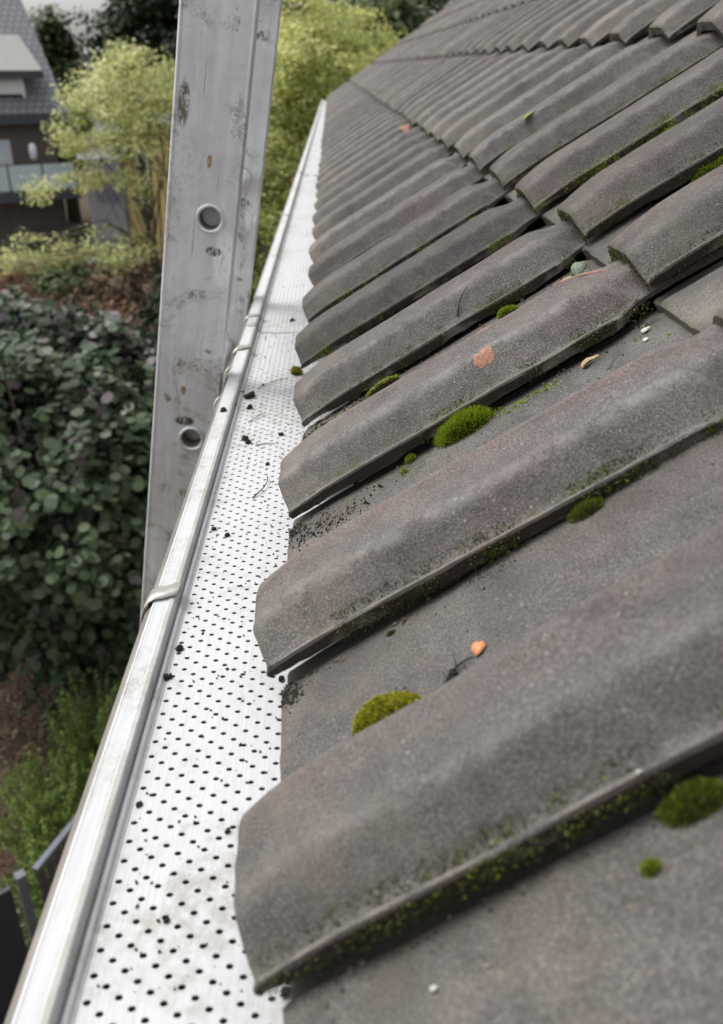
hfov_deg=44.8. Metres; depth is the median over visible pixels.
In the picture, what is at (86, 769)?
conifer shrub
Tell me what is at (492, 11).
clay tile
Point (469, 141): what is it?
clay tile
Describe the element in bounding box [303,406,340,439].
soil
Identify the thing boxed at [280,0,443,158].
backdrop tree
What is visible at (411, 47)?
clay tile
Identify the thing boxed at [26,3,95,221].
backdrop tree
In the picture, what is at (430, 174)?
clay tile
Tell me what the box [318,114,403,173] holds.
clay tile
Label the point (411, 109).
clay tile
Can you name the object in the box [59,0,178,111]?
backdrop tree
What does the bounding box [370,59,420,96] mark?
clay tile
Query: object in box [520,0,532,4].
clay tile
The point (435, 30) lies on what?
clay tile
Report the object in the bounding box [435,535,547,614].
soil
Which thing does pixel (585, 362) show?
leaf
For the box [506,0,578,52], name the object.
clay tile
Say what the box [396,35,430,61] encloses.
clay tile
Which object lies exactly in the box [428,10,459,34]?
clay tile
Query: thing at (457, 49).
clay tile
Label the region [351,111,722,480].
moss
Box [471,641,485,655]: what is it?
leaf
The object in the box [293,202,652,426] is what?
clay tile
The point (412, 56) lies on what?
clay tile
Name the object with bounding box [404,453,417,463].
moss tuft
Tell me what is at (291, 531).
soil
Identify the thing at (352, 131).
clay tile
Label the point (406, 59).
clay tile
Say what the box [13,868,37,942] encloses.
fence post
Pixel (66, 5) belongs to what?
sky
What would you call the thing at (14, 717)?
leaf litter
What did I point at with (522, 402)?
moss specks
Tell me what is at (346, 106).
clay tile
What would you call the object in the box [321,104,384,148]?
clay tile
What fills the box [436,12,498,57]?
clay tile
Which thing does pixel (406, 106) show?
clay tile
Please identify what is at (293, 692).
soil
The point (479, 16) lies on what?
clay tile
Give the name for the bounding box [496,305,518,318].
moss cushion
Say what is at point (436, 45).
clay tile
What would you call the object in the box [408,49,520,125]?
clay tile
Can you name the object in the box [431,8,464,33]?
clay tile
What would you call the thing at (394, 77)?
clay tile
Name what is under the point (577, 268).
lichen flake
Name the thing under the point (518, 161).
clay tile
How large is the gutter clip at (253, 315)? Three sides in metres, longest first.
0.048 x 0.032 x 0.017 m
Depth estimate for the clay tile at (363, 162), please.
2.28 m
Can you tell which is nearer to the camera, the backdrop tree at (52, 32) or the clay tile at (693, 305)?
the clay tile at (693, 305)
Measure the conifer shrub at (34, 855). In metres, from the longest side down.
1.172 x 1.080 x 1.058 m
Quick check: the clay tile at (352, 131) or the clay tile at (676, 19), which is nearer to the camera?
the clay tile at (676, 19)
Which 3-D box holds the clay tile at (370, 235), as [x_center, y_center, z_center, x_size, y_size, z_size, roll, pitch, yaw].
[0.084,-0.499,1.458,0.387,0.055,0.224,-29,24,12]
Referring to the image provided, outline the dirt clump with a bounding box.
[447,668,457,678]
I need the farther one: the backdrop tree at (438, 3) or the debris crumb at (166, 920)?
the backdrop tree at (438, 3)
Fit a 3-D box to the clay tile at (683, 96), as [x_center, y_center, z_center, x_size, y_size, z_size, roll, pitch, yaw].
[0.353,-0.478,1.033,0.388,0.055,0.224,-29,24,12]
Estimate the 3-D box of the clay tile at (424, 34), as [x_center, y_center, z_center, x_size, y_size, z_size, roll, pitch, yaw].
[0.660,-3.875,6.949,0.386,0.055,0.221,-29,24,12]
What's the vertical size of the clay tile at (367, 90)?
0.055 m
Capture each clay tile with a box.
[234,428,722,997]
[253,310,722,677]
[278,246,722,518]
[283,756,722,1023]
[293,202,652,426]
[294,181,586,368]
[302,177,519,322]
[308,163,489,286]
[309,153,470,262]
[312,137,441,224]
[312,144,454,240]
[314,131,431,210]
[315,123,416,190]
[315,126,423,198]
[317,118,408,180]
[318,112,400,167]
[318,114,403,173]
[320,107,391,155]
[320,110,395,160]
[321,101,379,140]
[321,101,382,143]
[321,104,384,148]
[321,105,387,150]
[322,98,375,134]
[322,99,377,137]
[323,93,369,124]
[323,96,371,129]
[323,97,373,131]
[324,93,367,122]
[324,94,370,126]
[325,87,359,110]
[325,88,360,112]
[325,89,362,114]
[325,91,363,116]
[325,91,364,118]
[326,87,358,108]
[355,62,386,85]
[358,62,392,86]
[360,61,395,86]
[361,61,397,85]
[362,61,401,89]
[366,60,411,93]
[368,59,414,91]
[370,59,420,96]
[373,58,424,94]
[373,58,428,98]
[377,57,438,101]
[380,57,442,100]
[382,56,448,105]
[384,55,455,106]
[388,54,463,105]
[390,36,424,61]
[390,53,475,112]
[392,35,427,61]
[395,34,432,61]
[395,52,482,114]
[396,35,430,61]
[399,32,437,60]
[399,52,494,117]
[401,31,441,60]
[403,30,444,60]
[403,51,505,118]
[405,29,447,60]
[407,27,453,60]
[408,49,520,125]
[411,29,450,59]
[413,24,461,59]
[415,46,538,130]
[417,23,466,59]
[419,15,448,37]
[419,21,472,59]
[421,44,557,135]
[422,19,478,59]
[423,13,453,35]
[426,12,455,34]
[426,17,484,58]
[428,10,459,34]
[430,42,579,143]
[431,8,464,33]
[431,15,489,58]
[434,7,467,33]
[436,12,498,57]
[437,5,471,31]
[439,39,609,151]
[440,0,482,30]
[440,9,507,57]
[443,1,481,29]
[445,7,514,57]
[447,0,483,28]
[451,0,485,26]
[452,4,523,56]
[453,31,648,162]
[455,0,488,25]
[459,0,536,55]
[460,0,490,23]
[465,0,492,22]
[466,0,540,55]
[467,24,696,175]
[470,0,495,21]
[475,0,549,54]
[476,0,498,19]
[482,0,501,17]
[482,0,557,54]
[484,30,722,190]
[488,0,504,15]
[494,0,566,52]
[496,0,508,12]
[503,0,514,9]
[505,47,722,215]
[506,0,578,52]
[511,0,520,7]
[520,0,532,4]
[520,0,591,52]
[538,0,608,50]
[541,97,722,244]
[557,0,627,48]
[579,0,650,48]
[581,164,722,295]
[606,0,679,45]
[636,0,720,43]
[653,260,722,334]
[675,0,722,43]
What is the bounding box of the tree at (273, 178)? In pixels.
[249,116,300,309]
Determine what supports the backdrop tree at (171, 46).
on the ground at (5, 865)
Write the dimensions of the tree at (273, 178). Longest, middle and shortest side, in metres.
6.440 x 2.947 x 2.305 m
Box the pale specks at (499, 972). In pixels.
[416,816,722,1021]
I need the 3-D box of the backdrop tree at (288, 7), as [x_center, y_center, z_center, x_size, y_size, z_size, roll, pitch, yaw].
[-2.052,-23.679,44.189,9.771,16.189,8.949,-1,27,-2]
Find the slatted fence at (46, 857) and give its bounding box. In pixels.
[32,815,75,905]
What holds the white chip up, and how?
on the clay tile at (543, 953)
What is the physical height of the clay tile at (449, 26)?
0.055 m
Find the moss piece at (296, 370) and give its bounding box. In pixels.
[290,366,302,374]
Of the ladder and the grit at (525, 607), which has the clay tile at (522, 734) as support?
the grit at (525, 607)
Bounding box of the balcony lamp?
[28,141,36,159]
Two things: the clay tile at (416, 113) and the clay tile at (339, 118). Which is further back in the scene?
the clay tile at (339, 118)
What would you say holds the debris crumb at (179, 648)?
on the gutter guard at (60, 984)
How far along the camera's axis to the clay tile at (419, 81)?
3.27 m
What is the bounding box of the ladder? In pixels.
[140,0,281,625]
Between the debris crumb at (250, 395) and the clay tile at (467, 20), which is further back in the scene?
the clay tile at (467, 20)
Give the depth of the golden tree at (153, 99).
12.50 m
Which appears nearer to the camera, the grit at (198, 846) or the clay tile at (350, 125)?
the grit at (198, 846)
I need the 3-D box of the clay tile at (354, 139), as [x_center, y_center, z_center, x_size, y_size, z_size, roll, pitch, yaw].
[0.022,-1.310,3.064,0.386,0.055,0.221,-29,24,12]
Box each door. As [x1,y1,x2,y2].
[0,140,13,187]
[94,172,119,201]
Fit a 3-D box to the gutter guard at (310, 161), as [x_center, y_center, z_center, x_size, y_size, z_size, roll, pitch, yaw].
[-0.282,-3.089,6.873,0.152,0.013,8.136,-1,27,-1]
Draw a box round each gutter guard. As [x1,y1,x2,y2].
[11,326,352,1023]
[245,173,317,332]
[297,100,325,175]
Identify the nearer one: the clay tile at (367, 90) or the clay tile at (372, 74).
the clay tile at (367, 90)
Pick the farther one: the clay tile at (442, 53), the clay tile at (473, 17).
the clay tile at (473, 17)
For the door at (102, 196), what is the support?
in the garage
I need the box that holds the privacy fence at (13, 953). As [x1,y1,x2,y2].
[0,886,27,1023]
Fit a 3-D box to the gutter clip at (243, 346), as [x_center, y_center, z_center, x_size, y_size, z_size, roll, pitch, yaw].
[-0.168,-0.213,1.216,0.018,0.032,0.049,22,34,37]
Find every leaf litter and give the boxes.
[0,249,157,329]
[0,622,124,913]
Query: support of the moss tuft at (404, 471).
on the clay tile at (432, 526)
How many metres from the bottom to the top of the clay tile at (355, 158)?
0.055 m
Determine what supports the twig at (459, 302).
on the clay tile at (517, 269)
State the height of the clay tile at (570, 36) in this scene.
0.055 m
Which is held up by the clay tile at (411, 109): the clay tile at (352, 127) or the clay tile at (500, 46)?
the clay tile at (500, 46)
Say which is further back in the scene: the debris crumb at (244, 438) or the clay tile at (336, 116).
the clay tile at (336, 116)
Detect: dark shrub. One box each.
[12,616,137,770]
[131,274,161,353]
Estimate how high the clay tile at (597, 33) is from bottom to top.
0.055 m
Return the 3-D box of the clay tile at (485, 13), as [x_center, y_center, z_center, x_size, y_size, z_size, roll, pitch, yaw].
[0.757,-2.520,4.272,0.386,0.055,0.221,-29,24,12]
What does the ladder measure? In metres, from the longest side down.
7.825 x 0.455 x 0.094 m
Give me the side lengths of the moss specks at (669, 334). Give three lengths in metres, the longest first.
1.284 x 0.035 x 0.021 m
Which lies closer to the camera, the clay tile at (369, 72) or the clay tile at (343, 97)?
the clay tile at (343, 97)
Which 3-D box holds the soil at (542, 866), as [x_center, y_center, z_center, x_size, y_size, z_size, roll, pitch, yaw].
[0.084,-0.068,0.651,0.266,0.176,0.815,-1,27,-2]
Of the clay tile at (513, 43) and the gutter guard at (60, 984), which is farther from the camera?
the clay tile at (513, 43)
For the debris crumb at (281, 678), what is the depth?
0.57 m
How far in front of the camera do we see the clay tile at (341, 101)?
6.20 m
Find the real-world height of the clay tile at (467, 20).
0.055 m
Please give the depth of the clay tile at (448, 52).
3.57 m
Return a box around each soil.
[266,662,313,713]
[288,473,407,553]
[288,512,308,538]
[296,274,722,1019]
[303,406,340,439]
[343,374,400,410]
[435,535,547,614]
[543,227,662,381]
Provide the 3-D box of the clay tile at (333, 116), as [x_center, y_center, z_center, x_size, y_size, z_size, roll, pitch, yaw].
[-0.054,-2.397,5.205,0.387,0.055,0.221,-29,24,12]
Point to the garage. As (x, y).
(100, 206)
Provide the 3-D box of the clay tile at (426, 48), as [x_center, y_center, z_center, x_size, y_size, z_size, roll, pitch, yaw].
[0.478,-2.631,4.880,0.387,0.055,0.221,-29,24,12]
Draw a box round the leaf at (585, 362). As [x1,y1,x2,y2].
[580,354,598,367]
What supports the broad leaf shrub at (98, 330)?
on the ground at (5, 865)
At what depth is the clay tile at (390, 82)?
4.35 m
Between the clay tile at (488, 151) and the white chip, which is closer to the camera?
the white chip
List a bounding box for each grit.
[97,335,300,1016]
[267,185,716,1022]
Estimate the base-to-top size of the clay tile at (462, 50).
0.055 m
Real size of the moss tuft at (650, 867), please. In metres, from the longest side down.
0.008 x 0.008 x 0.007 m
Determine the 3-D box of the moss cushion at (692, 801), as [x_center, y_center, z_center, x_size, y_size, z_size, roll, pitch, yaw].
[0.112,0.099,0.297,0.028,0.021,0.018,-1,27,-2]
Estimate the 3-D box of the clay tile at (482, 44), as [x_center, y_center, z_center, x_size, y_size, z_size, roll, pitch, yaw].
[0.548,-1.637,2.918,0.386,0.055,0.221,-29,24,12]
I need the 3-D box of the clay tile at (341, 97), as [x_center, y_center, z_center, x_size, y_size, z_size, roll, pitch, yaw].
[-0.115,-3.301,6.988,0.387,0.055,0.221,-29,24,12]
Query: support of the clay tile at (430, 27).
on the clay tile
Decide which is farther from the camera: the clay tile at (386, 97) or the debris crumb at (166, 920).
the clay tile at (386, 97)
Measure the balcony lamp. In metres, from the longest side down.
0.850 x 0.309 x 0.309 m
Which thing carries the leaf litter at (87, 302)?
on the ground at (5, 865)
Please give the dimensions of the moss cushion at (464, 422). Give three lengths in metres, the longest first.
0.053 x 0.039 x 0.029 m
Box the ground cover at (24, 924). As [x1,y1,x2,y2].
[0,762,87,950]
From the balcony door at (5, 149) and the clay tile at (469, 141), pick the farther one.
the balcony door at (5, 149)
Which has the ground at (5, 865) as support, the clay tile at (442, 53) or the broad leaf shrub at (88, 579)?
the broad leaf shrub at (88, 579)
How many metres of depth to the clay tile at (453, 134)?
1.67 m
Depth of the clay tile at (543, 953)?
0.29 m
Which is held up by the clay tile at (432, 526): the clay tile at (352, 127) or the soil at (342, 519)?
the soil at (342, 519)
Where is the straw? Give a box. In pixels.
[325,502,352,529]
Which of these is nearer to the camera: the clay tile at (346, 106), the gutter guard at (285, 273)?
the gutter guard at (285, 273)
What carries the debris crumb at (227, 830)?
on the gutter guard at (60, 984)
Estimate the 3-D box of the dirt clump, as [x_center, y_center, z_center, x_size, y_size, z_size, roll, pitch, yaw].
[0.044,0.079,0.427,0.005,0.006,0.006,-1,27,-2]
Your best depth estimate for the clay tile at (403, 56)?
5.88 m
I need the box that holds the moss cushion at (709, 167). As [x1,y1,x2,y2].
[689,155,722,183]
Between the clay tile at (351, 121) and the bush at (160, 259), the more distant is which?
the bush at (160, 259)
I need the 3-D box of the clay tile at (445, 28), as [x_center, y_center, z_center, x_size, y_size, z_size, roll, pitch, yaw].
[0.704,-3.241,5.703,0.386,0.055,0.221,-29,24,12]
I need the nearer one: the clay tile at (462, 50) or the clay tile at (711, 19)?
the clay tile at (711, 19)
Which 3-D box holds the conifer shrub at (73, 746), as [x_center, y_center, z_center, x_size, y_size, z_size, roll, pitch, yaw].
[-2.552,2.335,8.667,1.356,1.696,1.182,22,34,36]
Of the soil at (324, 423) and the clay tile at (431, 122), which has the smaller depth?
the soil at (324, 423)
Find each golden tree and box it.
[0,35,174,306]
[265,0,408,222]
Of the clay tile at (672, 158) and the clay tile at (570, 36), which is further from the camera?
the clay tile at (570, 36)
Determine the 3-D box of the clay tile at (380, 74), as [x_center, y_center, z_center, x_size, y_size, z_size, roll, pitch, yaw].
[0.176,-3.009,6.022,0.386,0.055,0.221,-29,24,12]
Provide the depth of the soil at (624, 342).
0.63 m
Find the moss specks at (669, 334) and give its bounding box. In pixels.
[545,227,670,343]
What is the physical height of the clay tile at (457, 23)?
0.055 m
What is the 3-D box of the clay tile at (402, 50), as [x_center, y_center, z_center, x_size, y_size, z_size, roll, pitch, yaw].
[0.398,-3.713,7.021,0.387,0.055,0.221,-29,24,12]
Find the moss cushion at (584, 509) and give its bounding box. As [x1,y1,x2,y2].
[567,496,605,522]
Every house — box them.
[0,0,81,247]
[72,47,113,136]
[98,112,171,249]
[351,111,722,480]
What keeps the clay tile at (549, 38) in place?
on the clay tile at (431, 122)
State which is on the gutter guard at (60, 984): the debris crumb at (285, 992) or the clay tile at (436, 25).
the debris crumb at (285, 992)
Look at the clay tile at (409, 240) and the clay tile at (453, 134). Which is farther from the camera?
the clay tile at (453, 134)
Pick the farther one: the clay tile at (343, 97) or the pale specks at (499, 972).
the clay tile at (343, 97)
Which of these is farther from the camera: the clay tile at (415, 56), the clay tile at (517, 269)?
the clay tile at (415, 56)
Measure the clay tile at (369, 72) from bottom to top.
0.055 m
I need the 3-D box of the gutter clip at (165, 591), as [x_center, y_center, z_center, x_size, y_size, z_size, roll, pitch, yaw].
[-0.149,0.073,0.651,0.044,0.032,0.020,-20,33,-34]
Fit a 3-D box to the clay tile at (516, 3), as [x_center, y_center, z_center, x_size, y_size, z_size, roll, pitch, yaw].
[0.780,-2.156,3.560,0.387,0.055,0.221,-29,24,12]
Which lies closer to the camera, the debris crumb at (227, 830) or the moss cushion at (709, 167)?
the debris crumb at (227, 830)
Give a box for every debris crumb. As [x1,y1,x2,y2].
[136,800,142,807]
[163,673,172,680]
[163,917,169,923]
[175,644,183,651]
[224,827,230,833]
[241,435,248,440]
[243,391,255,398]
[278,675,284,680]
[279,985,289,997]
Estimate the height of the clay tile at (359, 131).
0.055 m
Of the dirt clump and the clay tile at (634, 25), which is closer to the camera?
the dirt clump
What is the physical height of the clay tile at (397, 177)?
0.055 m
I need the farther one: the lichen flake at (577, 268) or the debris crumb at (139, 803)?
the lichen flake at (577, 268)
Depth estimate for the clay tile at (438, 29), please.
6.00 m
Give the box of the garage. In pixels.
[76,137,133,253]
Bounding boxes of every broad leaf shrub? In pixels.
[0,284,157,576]
[0,319,155,734]
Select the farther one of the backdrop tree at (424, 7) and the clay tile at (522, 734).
the backdrop tree at (424, 7)
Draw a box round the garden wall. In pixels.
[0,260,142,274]
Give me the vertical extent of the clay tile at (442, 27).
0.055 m
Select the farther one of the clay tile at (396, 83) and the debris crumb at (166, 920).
the clay tile at (396, 83)
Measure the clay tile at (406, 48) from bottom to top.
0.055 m
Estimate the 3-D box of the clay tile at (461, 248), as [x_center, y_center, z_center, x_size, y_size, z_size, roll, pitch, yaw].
[0.088,-0.315,1.103,0.387,0.055,0.224,-29,24,12]
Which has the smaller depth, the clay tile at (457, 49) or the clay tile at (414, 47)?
the clay tile at (457, 49)
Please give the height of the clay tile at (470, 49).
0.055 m
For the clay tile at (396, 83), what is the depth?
4.00 m
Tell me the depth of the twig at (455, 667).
0.43 m
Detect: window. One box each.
[0,78,25,97]
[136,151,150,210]
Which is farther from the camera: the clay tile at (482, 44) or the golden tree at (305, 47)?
the golden tree at (305, 47)
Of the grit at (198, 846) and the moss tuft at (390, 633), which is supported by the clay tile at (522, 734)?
the moss tuft at (390, 633)
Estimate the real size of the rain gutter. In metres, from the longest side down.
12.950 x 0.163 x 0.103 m
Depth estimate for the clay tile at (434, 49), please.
4.28 m
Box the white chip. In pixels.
[429,985,437,991]
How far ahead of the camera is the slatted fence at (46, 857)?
6.33 m
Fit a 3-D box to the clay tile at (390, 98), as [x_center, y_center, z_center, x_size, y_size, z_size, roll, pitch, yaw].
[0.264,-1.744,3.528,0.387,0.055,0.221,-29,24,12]
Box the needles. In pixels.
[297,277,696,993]
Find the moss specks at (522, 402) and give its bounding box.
[494,379,559,418]
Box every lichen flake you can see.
[571,261,586,274]
[640,326,649,332]
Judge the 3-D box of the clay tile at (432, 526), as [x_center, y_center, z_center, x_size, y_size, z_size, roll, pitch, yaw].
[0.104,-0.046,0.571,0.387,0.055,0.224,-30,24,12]
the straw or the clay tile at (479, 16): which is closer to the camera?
the straw
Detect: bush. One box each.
[26,253,101,301]
[79,253,161,308]
[156,249,161,273]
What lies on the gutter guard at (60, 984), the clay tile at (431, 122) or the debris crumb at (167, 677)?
the debris crumb at (167, 677)
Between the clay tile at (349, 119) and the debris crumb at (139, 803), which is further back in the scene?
the clay tile at (349, 119)
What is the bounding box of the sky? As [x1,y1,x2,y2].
[21,0,451,74]
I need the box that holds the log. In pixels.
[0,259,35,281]
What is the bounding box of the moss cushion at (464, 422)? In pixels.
[432,403,502,448]
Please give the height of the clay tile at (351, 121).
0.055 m
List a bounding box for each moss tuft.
[385,629,396,636]
[399,467,409,474]
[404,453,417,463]
[639,857,662,879]
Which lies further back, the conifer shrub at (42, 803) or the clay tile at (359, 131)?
the conifer shrub at (42, 803)
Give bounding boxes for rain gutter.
[4,100,359,1023]
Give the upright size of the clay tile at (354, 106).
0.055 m
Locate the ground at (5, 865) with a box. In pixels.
[0,157,281,951]
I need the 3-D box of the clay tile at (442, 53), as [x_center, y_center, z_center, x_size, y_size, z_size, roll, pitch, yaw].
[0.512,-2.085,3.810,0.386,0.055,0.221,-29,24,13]
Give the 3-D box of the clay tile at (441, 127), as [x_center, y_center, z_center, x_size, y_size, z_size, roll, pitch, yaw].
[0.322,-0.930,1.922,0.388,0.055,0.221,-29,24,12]
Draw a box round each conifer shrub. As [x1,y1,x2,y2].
[0,746,92,896]
[3,805,77,927]
[25,669,121,806]
[82,754,94,783]
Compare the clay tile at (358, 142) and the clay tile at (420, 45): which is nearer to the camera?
the clay tile at (358, 142)
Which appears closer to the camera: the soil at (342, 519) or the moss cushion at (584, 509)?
the moss cushion at (584, 509)
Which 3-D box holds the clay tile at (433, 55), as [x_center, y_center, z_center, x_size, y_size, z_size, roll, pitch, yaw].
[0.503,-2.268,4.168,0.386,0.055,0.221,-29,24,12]
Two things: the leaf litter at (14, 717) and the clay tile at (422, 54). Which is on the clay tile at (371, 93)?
the clay tile at (422, 54)
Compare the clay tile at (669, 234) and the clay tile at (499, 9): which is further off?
the clay tile at (499, 9)
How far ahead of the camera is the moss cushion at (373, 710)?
0.40 m
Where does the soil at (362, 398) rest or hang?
on the clay tile at (540, 332)
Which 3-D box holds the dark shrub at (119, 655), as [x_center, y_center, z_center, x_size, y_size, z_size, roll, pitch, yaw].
[-2.485,1.889,9.610,2.264,1.740,2.147,14,30,26]
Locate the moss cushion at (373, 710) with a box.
[351,690,426,736]
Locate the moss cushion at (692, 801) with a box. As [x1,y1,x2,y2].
[651,776,722,832]
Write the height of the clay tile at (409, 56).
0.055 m
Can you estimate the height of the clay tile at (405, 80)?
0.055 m
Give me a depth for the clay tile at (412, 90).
3.10 m
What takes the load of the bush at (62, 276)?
on the ground at (5, 865)
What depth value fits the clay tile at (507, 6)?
3.69 m
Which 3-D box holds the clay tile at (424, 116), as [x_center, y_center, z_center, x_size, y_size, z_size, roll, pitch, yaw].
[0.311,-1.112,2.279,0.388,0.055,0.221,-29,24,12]
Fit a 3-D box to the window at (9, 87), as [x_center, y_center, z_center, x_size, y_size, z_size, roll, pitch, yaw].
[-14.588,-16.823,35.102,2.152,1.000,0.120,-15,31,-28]
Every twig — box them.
[442,653,472,683]
[456,286,467,315]
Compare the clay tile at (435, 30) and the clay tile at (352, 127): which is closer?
the clay tile at (352, 127)
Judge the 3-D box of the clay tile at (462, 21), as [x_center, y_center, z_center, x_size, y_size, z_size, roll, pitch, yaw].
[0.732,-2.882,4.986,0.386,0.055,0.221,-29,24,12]
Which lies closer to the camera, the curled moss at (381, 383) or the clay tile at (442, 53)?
the curled moss at (381, 383)
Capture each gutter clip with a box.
[141,582,182,623]
[231,344,251,361]
[243,313,260,326]
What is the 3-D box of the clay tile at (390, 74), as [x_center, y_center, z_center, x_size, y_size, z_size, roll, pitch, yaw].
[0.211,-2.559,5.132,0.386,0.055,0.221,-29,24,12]
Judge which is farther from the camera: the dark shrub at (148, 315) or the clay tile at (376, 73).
the dark shrub at (148, 315)
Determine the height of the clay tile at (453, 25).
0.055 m
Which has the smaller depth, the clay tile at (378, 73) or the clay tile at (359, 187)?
the clay tile at (359, 187)
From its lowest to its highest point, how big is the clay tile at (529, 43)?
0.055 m
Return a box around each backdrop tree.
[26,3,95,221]
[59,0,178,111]
[108,0,316,124]
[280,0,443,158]
[281,0,403,35]
[324,0,453,40]
[417,0,451,17]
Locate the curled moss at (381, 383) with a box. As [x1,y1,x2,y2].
[366,374,399,396]
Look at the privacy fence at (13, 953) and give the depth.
6.20 m
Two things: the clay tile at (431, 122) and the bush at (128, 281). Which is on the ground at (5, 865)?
the bush at (128, 281)
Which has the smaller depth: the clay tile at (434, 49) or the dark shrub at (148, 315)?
the clay tile at (434, 49)
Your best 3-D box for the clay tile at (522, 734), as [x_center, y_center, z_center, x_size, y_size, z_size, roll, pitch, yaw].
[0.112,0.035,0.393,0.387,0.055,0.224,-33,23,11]
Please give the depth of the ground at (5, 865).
10.31 m
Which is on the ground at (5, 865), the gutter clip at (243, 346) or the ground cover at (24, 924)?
the ground cover at (24, 924)
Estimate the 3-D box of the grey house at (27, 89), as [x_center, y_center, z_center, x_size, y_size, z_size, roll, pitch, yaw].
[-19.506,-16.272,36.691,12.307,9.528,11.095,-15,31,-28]

